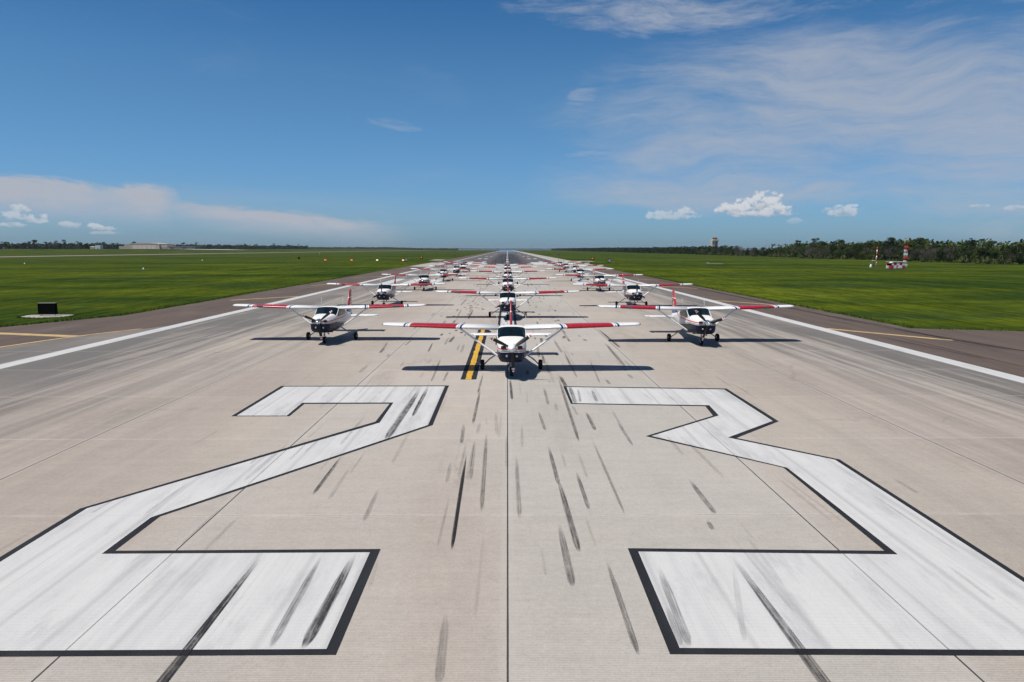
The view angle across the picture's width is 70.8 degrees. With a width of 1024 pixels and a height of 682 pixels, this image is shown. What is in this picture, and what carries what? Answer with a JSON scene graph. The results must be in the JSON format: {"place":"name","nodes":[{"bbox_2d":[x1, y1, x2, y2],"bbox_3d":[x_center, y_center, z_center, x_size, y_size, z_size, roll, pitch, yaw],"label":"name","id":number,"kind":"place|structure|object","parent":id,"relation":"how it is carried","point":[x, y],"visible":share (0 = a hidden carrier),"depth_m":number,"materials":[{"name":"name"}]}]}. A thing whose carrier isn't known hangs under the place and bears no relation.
{"place":"outdoors","nodes":[
{"label":"outdoors","id":0,"kind":"place"},
{"bbox_2d":[167,246,200,248],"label":"workshop building","id":1,"kind":"structure","parent":0,"point":[183,247],"depth_m":1087.62,"materials":[{"name":"metal"}]},
{"bbox_2d":[0,250,419,256],"bbox_3d":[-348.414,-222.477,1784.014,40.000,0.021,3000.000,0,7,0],"label":"parallel taxiway","id":2,"kind":"structure","parent":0,"point":[163,254],"depth_m":682.48,"materials":[{"name":"asphalt"}]},
{"bbox_2d":[190,249,234,249],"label":"apron","id":3,"kind":"object","parent":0,"point":[212,249],"visible":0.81,"depth_m":1197.32,"materials":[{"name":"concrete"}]},
{"bbox_2d":[119,243,175,248],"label":"hangar","id":4,"kind":"structure","parent":3,"relation":"on","point":[146,246],"depth_m":1087.31,"materials":[{"name":"metal"}]},
{"bbox_2d":[133,245,155,248],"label":"hangar door","id":5,"kind":"structure","parent":4,"relation":"in","point":[134,246],"depth_m":1086.99,"materials":[{"name":"white metal"}]},
{"bbox_2d":[0,250,500,347],"bbox_3d":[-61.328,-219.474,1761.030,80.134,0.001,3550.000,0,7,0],"label":"shoulder","id":6,"kind":"object","parent":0,"point":[162,317],"visible":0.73,"depth_m":56.32},
{"bbox_2d":[232,289,425,342],"bbox_3d":[-10.722,-1.458,41.576,9.034,2.650,8.753,-6,9,-38],"label":"light aircraft","id":7,"kind":"object","parent":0,"point":[326,319],"visible":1,"depth_m":40.32,"materials":[{"name":"metal"}]},
{"bbox_2d":[326,275,445,304],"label":"light aircraft","id":8,"kind":"object","parent":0,"point":[386,292],"visible":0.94,"depth_m":65.52,"materials":[{"name":"metal"}]},
{"bbox_2d":[381,270,467,290],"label":"light aircraft","id":9,"kind":"object","parent":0,"point":[424,278],"visible":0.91,"depth_m":90.27,"materials":[{"name":"metal"}]},
{"bbox_2d":[412,263,440,266],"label":"pad","id":10,"kind":"object","parent":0,"point":[424,265],"visible":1,"depth_m":242.47,"materials":[{"name":"concrete"}]},
{"bbox_2d":[428,263,484,275],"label":"light aircraft","id":11,"kind":"object","parent":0,"point":[456,267],"visible":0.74,"depth_m":137.94,"materials":[{"name":"metal"}]},
{"bbox_2d":[441,260,484,271],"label":"light aircraft","id":12,"kind":"object","parent":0,"point":[462,264],"visible":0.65,"depth_m":162.44,"materials":[{"name":"metal"}]},
{"bbox_2d":[444,260,486,269],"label":"light aircraft","id":13,"kind":"object","parent":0,"point":[466,262],"visible":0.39,"depth_m":180.38,"materials":[{"name":"metal"}]},
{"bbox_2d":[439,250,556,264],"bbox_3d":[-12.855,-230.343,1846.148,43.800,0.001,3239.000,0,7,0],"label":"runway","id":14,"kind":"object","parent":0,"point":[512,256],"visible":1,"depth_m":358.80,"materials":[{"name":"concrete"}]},
{"bbox_2d":[500,250,513,325],"bbox_3d":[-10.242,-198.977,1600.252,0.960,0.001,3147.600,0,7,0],"label":"centreline","id":15,"kind":"object","parent":14,"relation":"on","point":[504,319],"visible":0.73,"depth_m":53.74,"materials":[{"name":"white paint"}]},
{"bbox_2d":[0,252,1023,382],"bbox_3d":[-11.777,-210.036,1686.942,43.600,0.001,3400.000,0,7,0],"label":"edge stripes","id":16,"kind":"object","parent":14,"relation":"on","point":[870,341],"depth_m":41.26,"materials":[{"name":"white paint"}]},
{"bbox_2d":[0,265,1023,681],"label":"runway","id":17,"kind":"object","parent":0,"point":[494,593],"visible":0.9,"depth_m":17.33,"materials":[{"name":"concrete"}]},
{"bbox_2d":[1,329,136,346],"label":"shoulder edge line","id":18,"kind":"object","parent":17,"relation":"on","point":[64,337],"visible":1,"depth_m":41.72,"materials":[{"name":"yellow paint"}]},
{"bbox_2d":[410,265,477,280],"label":"light aircraft","id":19,"kind":"object","parent":17,"relation":"on","point":[443,271],"visible":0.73,"depth_m":116.56,"materials":[{"name":"metal"}]},
{"bbox_2d":[461,329,490,378],"bbox_3d":[-1.682,0.376,37.640,0.850,0.001,18.200,0,7,0],"label":"lead line border","id":20,"kind":"object","parent":17,"relation":"on","point":[476,368],"visible":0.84,"depth_m":34.09,"materials":[{"name":"black paint"}]},
{"bbox_2d":[466,330,484,378],"bbox_3d":[-1.801,0.372,37.639,0.293,0.001,18.200,0,7,0],"label":"lead line","id":21,"kind":"object","parent":20,"relation":"on","point":[472,363],"visible":0.85,"depth_m":33.91,"materials":[{"name":"yellow paint"}]},
{"bbox_2d":[495,310,516,344],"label":"centreline border","id":22,"kind":"object","parent":17,"relation":"on","point":[499,319],"visible":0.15,"depth_m":52.98,"materials":[{"name":"black paint"}]},
{"bbox_2d":[487,263,526,272],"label":"light aircraft","id":23,"kind":"object","parent":17,"relation":"on","point":[505,265],"visible":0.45,"depth_m":153.09,"materials":[{"name":"metal"}]},
{"bbox_2d":[435,280,579,318],"bbox_3d":[-0.738,-3.163,54.943,9.034,2.650,8.753,-6,9,-38],"label":"light aircraft","id":24,"kind":"object","parent":17,"relation":"on","point":[505,298],"visible":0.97,"depth_m":53.68,"materials":[{"name":"paint"}]},
{"bbox_2d":[459,271,556,295],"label":"light aircraft","id":25,"kind":"object","parent":17,"relation":"on","point":[511,284],"visible":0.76,"depth_m":78.81,"materials":[{"name":"metal"}]},
{"bbox_2d":[471,269,544,283],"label":"light aircraft","id":26,"kind":"object","parent":17,"relation":"on","point":[510,274],"visible":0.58,"depth_m":104.22,"materials":[{"name":"metal"}]},
{"bbox_2d":[478,263,537,275],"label":"light aircraft","id":27,"kind":"object","parent":17,"relation":"on","point":[507,268],"visible":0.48,"depth_m":128.97,"materials":[{"name":"metal"}]},
{"bbox_2d":[378,258,638,284],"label":"touchdown bars","id":28,"kind":"object","parent":17,"relation":"on","point":[534,263],"visible":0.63,"depth_m":115.10,"materials":[{"name":"white paint"}]},
{"bbox_2d":[382,300,640,375],"bbox_3d":[-0.485,-0.158,31.384,9.142,2.650,8.790,-6,9,-37],"label":"light aircraft","id":29,"kind":"object","parent":17,"relation":"on","point":[510,340],"visible":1,"depth_m":30.05,"materials":[{"name":"paint"}]},
{"bbox_2d":[0,386,1023,650],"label":"runway number","id":30,"kind":"object","parent":17,"relation":"on","point":[70,584],"visible":1,"depth_m":11.25,"materials":[{"name":"white paint"}]},
{"bbox_2d":[0,385,1023,656],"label":"runway number outline","id":31,"kind":"object","parent":17,"relation":"on","point":[636,559],"visible":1,"depth_m":12.25,"materials":[{"name":"black paint"}]},
{"bbox_2d":[539,259,580,269],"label":"light aircraft","id":32,"kind":"object","parent":17,"relation":"on","point":[559,262],"visible":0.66,"depth_m":180.51,"materials":[{"name":"metal"}]},
{"bbox_2d":[542,260,588,271],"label":"light aircraft","id":33,"kind":"object","parent":17,"relation":"on","point":[563,263],"visible":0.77,"depth_m":161.68,"materials":[{"name":"metal"}]},
{"bbox_2d":[548,263,603,273],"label":"light aircraft","id":34,"kind":"object","parent":17,"relation":"on","point":[574,267],"visible":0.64,"depth_m":140.03,"materials":[{"name":"metal"}]},
{"bbox_2d":[546,267,612,281],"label":"light aircraft","id":35,"kind":"object","parent":17,"relation":"on","point":[579,271],"visible":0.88,"depth_m":115.71,"materials":[{"name":"metal"}]},
{"bbox_2d":[156,254,1023,681],"bbox_3d":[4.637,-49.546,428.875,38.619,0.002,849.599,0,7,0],"label":"tyre marks","id":36,"kind":"object","parent":17,"relation":"on","point":[210,620],"visible":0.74,"depth_m":10.47,"materials":[{"name":"black rubber"}]},
{"bbox_2d":[555,269,642,290],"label":"light aircraft","id":37,"kind":"object","parent":17,"relation":"on","point":[598,279],"visible":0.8,"depth_m":88.76,"materials":[{"name":"metal"}]},
{"bbox_2d":[0,249,1023,330],"bbox_3d":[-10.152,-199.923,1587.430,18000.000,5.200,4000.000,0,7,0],"label":"grass field","id":38,"kind":"structure","parent":0,"point":[945,294],"depth_m":132.31,"materials":[{"name":"green plant"}]},
{"bbox_2d":[22,315,70,317],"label":"slab","id":39,"kind":"structure","parent":38,"relation":"on","point":[45,316],"depth_m":55.35,"materials":[{"name":"concrete"}]},
{"bbox_2d":[37,303,57,315],"bbox_3d":[-36.065,-2.462,55.952,1.300,1.002,0.300,-1,7,-4],"label":"black sign","id":40,"kind":"object","parent":39,"relation":"on","point":[47,308],"visible":1,"depth_m":55.80,"materials":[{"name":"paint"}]},
{"bbox_2d":[95,245,102,248],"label":"white shed","id":41,"kind":"structure","parent":38,"relation":"on","point":[98,246],"depth_m":1077.08,"materials":[{"name":"metal"}]},
{"bbox_2d":[0,242,308,248],"bbox_3d":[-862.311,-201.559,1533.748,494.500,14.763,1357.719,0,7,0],"label":"wood","id":42,"kind":"object","parent":38,"relation":"on","point":[24,245],"visible":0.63,"depth_m":1366.24,"materials":[{"name":"green plant"}]},
{"bbox_2d":[308,247,458,249],"bbox_3d":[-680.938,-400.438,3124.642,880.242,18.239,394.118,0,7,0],"label":"horizon wood","id":43,"kind":"object","parent":38,"relation":"on","point":[382,248],"visible":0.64,"depth_m":3213.45,"materials":[{"name":"green plant"}]},
{"bbox_2d":[0,274,1023,330],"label":"grass fringe","id":44,"kind":"object","parent":38,"relation":"on","point":[758,297],"depth_m":59.01,"materials":[{"name":"green plant"}]},
{"bbox_2d":[551,245,735,254],"bbox_3d":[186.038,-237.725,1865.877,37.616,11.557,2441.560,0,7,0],"label":"wood","id":45,"kind":"object","parent":38,"relation":"on","point":[681,250],"visible":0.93,"depth_m":937.66,"materials":[{"name":"green plant"}]},
{"bbox_2d":[710,237,718,249],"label":"control tower","id":46,"kind":"structure","parent":38,"relation":"on","point":[714,241],"depth_m":989.50,"materials":[{"name":"beige concrete"}]},
{"bbox_2d":[791,249,798,255],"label":"oak tree","id":47,"kind":"object","parent":38,"relation":"on","point":[794,251],"visible":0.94,"depth_m":441.41,"materials":[{"name":"green plant"}]},
{"bbox_2d":[798,246,806,255],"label":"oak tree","id":48,"kind":"object","parent":38,"relation":"on","point":[803,248],"visible":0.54,"depth_m":434.95,"materials":[{"name":"green plant"}]},
{"bbox_2d":[801,246,818,257],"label":"bare tree","id":49,"kind":"object","parent":38,"relation":"on","point":[807,250],"visible":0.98,"depth_m":408.01,"materials":[{"name":"grey plant"}]},
{"bbox_2d":[810,238,818,245],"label":"pine tree","id":50,"kind":"object","parent":38,"relation":"on","point":[813,242],"visible":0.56,"depth_m":440.55,"materials":[{"name":"green plant"}]},
{"bbox_2d":[817,247,827,258],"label":"bare tree","id":51,"kind":"object","parent":38,"relation":"on","point":[825,252],"visible":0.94,"depth_m":388.99,"materials":[{"name":"grey plant"}]},
{"bbox_2d":[827,245,838,257],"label":"oak tree","id":52,"kind":"object","parent":38,"relation":"on","point":[833,248],"visible":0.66,"depth_m":383.20,"materials":[{"name":"green plant"}]},
{"bbox_2d":[833,250,839,258],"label":"oak tree","id":53,"kind":"object","parent":38,"relation":"on","point":[836,252],"visible":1,"depth_m":371.18,"materials":[{"name":"green plant"}]},
{"bbox_2d":[833,243,849,256],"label":"oak tree","id":54,"kind":"object","parent":38,"relation":"on","point":[842,246],"visible":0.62,"depth_m":373.73,"materials":[{"name":"green plant"}]},
{"bbox_2d":[841,247,851,255],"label":"oak tree","id":55,"kind":"object","parent":38,"relation":"on","point":[844,252],"visible":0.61,"depth_m":368.82,"materials":[{"name":"green plant"}]},
{"bbox_2d":[846,250,854,257],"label":"oak tree","id":56,"kind":"object","parent":38,"relation":"on","point":[850,254],"visible":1,"depth_m":360.25,"materials":[{"name":"green plant"}]},
{"bbox_2d":[854,249,859,258],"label":"oak tree","id":57,"kind":"object","parent":38,"relation":"on","point":[857,254],"visible":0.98,"depth_m":353.20,"materials":[{"name":"green plant"}]},
{"bbox_2d":[853,243,867,259],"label":"oak tree","id":58,"kind":"object","parent":38,"relation":"on","point":[858,246],"visible":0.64,"depth_m":359.38,"materials":[{"name":"green plant"}]},
{"bbox_2d":[859,252,865,257],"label":"oak tree","id":59,"kind":"object","parent":38,"relation":"on","point":[862,254],"visible":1,"depth_m":347.82,"materials":[{"name":"green plant"}]},
{"bbox_2d":[859,247,869,259],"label":"oak tree","id":60,"kind":"object","parent":38,"relation":"on","point":[864,248],"visible":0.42,"depth_m":355.53,"materials":[{"name":"green plant"}]},
{"bbox_2d":[866,250,874,259],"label":"oak tree","id":61,"kind":"object","parent":38,"relation":"on","point":[871,256],"visible":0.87,"depth_m":342.29,"materials":[{"name":"green plant"}]},
{"bbox_2d":[865,240,876,259],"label":"oak tree","id":62,"kind":"object","parent":38,"relation":"on","point":[868,243],"visible":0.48,"depth_m":358.79,"materials":[{"name":"green plant"}]},
{"bbox_2d":[870,242,882,257],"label":"oak tree","id":63,"kind":"object","parent":38,"relation":"on","point":[879,253],"visible":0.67,"depth_m":344.49,"materials":[{"name":"green plant"}]},
{"bbox_2d":[876,242,890,259],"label":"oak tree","id":64,"kind":"object","parent":38,"relation":"on","point":[884,244],"visible":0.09,"depth_m":348.84,"materials":[{"name":"green plant"}]},
{"bbox_2d":[879,247,890,259],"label":"oak tree","id":65,"kind":"object","parent":38,"relation":"on","point":[886,252],"visible":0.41,"depth_m":339.63,"materials":[{"name":"green plant"}]},
{"bbox_2d":[883,237,895,259],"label":"pine tree","id":66,"kind":"object","parent":38,"relation":"on","point":[891,239],"visible":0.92,"depth_m":342.04,"materials":[{"name":"green plant"}]},
{"bbox_2d":[878,246,901,259],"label":"bare tree","id":67,"kind":"object","parent":38,"relation":"on","point":[888,251],"visible":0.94,"depth_m":326.37,"materials":[{"name":"grey plant"}]},
{"bbox_2d":[765,237,1023,262],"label":"backing wood","id":68,"kind":"object","parent":38,"relation":"on","point":[1017,245],"visible":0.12,"depth_m":329.70,"materials":[{"name":"green plant"}]},
{"bbox_2d":[886,262,904,268],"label":"equipment hut","id":69,"kind":"object","parent":38,"relation":"on","point":[898,265],"visible":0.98,"depth_m":187.68,"materials":[{"name":"paint"}]},
{"bbox_2d":[889,243,903,259],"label":"oak tree","id":70,"kind":"object","parent":38,"relation":"on","point":[894,245],"visible":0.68,"depth_m":329.19,"materials":[{"name":"green plant"}]},
{"bbox_2d":[892,251,902,260],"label":"oak tree","id":71,"kind":"object","parent":38,"relation":"on","point":[897,253],"visible":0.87,"depth_m":319.92,"materials":[{"name":"green plant"}]},
{"bbox_2d":[903,241,909,267],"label":"antenna mast","id":72,"kind":"object","parent":38,"relation":"on","point":[905,250],"visible":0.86,"depth_m":198.13,"materials":[{"name":"metal"}]},
{"bbox_2d":[901,246,913,259],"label":"oak tree","id":73,"kind":"object","parent":38,"relation":"on","point":[906,253],"visible":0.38,"depth_m":319.70,"materials":[{"name":"green plant"}]},
{"bbox_2d":[903,242,916,251],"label":"oak tree","id":74,"kind":"object","parent":38,"relation":"on","point":[908,245],"visible":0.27,"depth_m":331.68,"materials":[{"name":"green plant"}]},
{"bbox_2d":[908,240,923,260],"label":"oak tree","id":75,"kind":"object","parent":38,"relation":"on","point":[917,244],"visible":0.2,"depth_m":326.07,"materials":[{"name":"green plant"}]},
{"bbox_2d":[911,245,922,260],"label":"oak tree","id":76,"kind":"object","parent":38,"relation":"on","point":[916,255],"visible":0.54,"depth_m":309.75,"materials":[{"name":"green plant"}]},
{"bbox_2d":[913,237,926,246],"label":"pine tree","id":77,"kind":"object","parent":38,"relation":"on","point":[920,239],"visible":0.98,"depth_m":319.86,"materials":[{"name":"green plant"}]},
{"bbox_2d":[914,248,932,261],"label":"bare tree","id":78,"kind":"object","parent":38,"relation":"on","point":[922,251],"visible":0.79,"depth_m":301.16,"materials":[{"name":"grey plant"}]},
{"bbox_2d":[917,247,943,261],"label":"bare tree","id":79,"kind":"object","parent":38,"relation":"on","point":[932,255],"visible":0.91,"depth_m":290.97,"materials":[{"name":"grey plant"}]},
{"bbox_2d":[926,246,934,260],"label":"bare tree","id":80,"kind":"object","parent":38,"relation":"on","point":[933,251],"visible":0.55,"depth_m":301.88,"materials":[{"name":"grey plant"}]},
{"bbox_2d":[931,248,940,261],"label":"oak tree","id":81,"kind":"object","parent":38,"relation":"on","point":[936,257],"visible":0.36,"depth_m":296.06,"materials":[{"name":"green plant"}]},
{"bbox_2d":[936,249,946,259],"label":"oak tree","id":82,"kind":"object","parent":38,"relation":"on","point":[940,254],"visible":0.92,"depth_m":283.13,"materials":[{"name":"green plant"}]},
{"bbox_2d":[945,249,957,261],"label":"oak tree","id":83,"kind":"object","parent":38,"relation":"on","point":[948,260],"visible":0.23,"depth_m":287.54,"materials":[{"name":"green plant"}]},
{"bbox_2d":[938,246,965,262],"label":"bare tree","id":84,"kind":"object","parent":38,"relation":"on","point":[949,256],"visible":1,"depth_m":277.24,"materials":[{"name":"grey plant"}]},
{"bbox_2d":[951,246,961,261],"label":"oak tree","id":85,"kind":"object","parent":38,"relation":"on","point":[957,254],"visible":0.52,"depth_m":282.14,"materials":[{"name":"green plant"}]},
{"bbox_2d":[958,255,970,262],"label":"palmetto","id":86,"kind":"object","parent":38,"relation":"on","point":[964,261],"visible":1,"depth_m":267.89,"materials":[{"name":"green plant"}]},
{"bbox_2d":[960,250,971,261],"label":"oak tree","id":87,"kind":"object","parent":38,"relation":"on","point":[968,253],"visible":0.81,"depth_m":273.07,"materials":[{"name":"green plant"}]},
{"bbox_2d":[958,246,973,260],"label":"oak tree","id":88,"kind":"object","parent":38,"relation":"on","point":[967,248],"visible":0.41,"depth_m":277.24,"materials":[{"name":"green plant"}]},
{"bbox_2d":[960,238,976,261],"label":"oak tree","id":89,"kind":"object","parent":38,"relation":"on","point":[972,243],"visible":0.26,"depth_m":284.84,"materials":[{"name":"green plant"}]},
{"bbox_2d":[970,248,981,260],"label":"oak tree","id":90,"kind":"object","parent":38,"relation":"on","point":[976,255],"visible":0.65,"depth_m":267.94,"materials":[{"name":"green plant"}]},
{"bbox_2d":[974,256,985,263],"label":"palmetto","id":91,"kind":"object","parent":38,"relation":"on","point":[979,261],"visible":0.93,"depth_m":259.65,"materials":[{"name":"green plant"}]},
{"bbox_2d":[977,247,990,259],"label":"oak tree","id":92,"kind":"object","parent":38,"relation":"on","point":[984,251],"visible":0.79,"depth_m":263.17,"materials":[{"name":"green plant"}]},
{"bbox_2d":[982,256,994,263],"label":"palmetto","id":93,"kind":"object","parent":38,"relation":"on","point":[986,260],"visible":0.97,"depth_m":254.83,"materials":[{"name":"green plant"}]},
{"bbox_2d":[984,240,996,248],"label":"pine tree","id":94,"kind":"object","parent":38,"relation":"on","point":[991,242],"visible":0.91,"depth_m":272.09,"materials":[{"name":"green plant"}]},
{"bbox_2d":[988,248,1000,263],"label":"oak tree","id":95,"kind":"object","parent":38,"relation":"on","point":[994,252],"visible":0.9,"depth_m":258.15,"materials":[{"name":"green plant"}]},
{"bbox_2d":[995,255,1013,263],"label":"palmetto","id":96,"kind":"object","parent":38,"relation":"on","point":[1002,260],"visible":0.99,"depth_m":248.12,"materials":[{"name":"green plant"}]},
{"bbox_2d":[1000,245,1017,262],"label":"oak tree","id":97,"kind":"object","parent":38,"relation":"on","point":[1012,248],"visible":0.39,"depth_m":259.18,"materials":[{"name":"green plant"}]},
{"bbox_2d":[1008,252,1021,262],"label":"bare tree","id":98,"kind":"object","parent":38,"relation":"on","point":[1011,255],"visible":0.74,"depth_m":249.51,"materials":[{"name":"grey plant"}]},
{"bbox_2d":[1014,253,1023,264],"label":"oak tree","id":99,"kind":"object","parent":38,"relation":"on","point":[1019,259],"visible":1,"depth_m":241.57,"materials":[{"name":"green plant"}]},
{"bbox_2d":[0,0,1023,248],"label":"sky","id":100,"kind":"structure","parent":0,"point":[527,124],"materials":[{"name":"blue"}]},
{"bbox_2d":[513,250,607,268],"bbox_3d":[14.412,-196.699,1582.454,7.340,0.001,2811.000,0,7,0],"label":"pad","id":101,"kind":"object","parent":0,"point":[585,267],"visible":0.8,"depth_m":301.12,"materials":[{"name":"concrete"}]},
{"bbox_2d":[459,249,749,249],"bbox_3d":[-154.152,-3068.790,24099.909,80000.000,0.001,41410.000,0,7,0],"label":"water","id":102,"kind":"structure","parent":0,"point":[516,249],"depth_m":10330.91,"materials":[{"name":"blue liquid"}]},
{"bbox_2d":[436,248,765,249],"bbox_3d":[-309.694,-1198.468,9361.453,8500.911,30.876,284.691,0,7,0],"label":"shore","id":103,"kind":"structure","parent":102,"relation":"on","point":[535,248],"depth_m":9365.60,"materials":[{"name":"plant"}]},
{"bbox_2d":[572,275,692,305],"bbox_3d":[11.293,-4.568,65.954,9.034,2.650,8.753,6,9,38],"label":"light aircraft","id":104,"kind":"object","parent":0,"point":[632,293],"visible":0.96,"depth_m":64.69,"materials":[{"name":"metal"}]},
{"bbox_2d":[597,289,793,344],"bbox_3d":[10.601,-1.363,40.834,9.034,2.650,8.753,6,9,37],"label":"light aircraft","id":105,"kind":"object","parent":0,"point":[697,320],"visible":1,"depth_m":39.57,"materials":[{"name":"metal"}]},
{"bbox_2d":[595,269,1023,376],"bbox_3d":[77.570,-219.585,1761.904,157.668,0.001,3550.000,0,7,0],"label":"shoulder","id":106,"kind":"object","parent":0,"point":[1007,358],"visible":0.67,"depth_m":43.79},
{"bbox_2d":[0,270,949,340],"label":"shoulder chevrons","id":107,"kind":"object","parent":106,"relation":"on","point":[381,276],"visible":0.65,"depth_m":43.74,"materials":[{"name":"yellow paint"}]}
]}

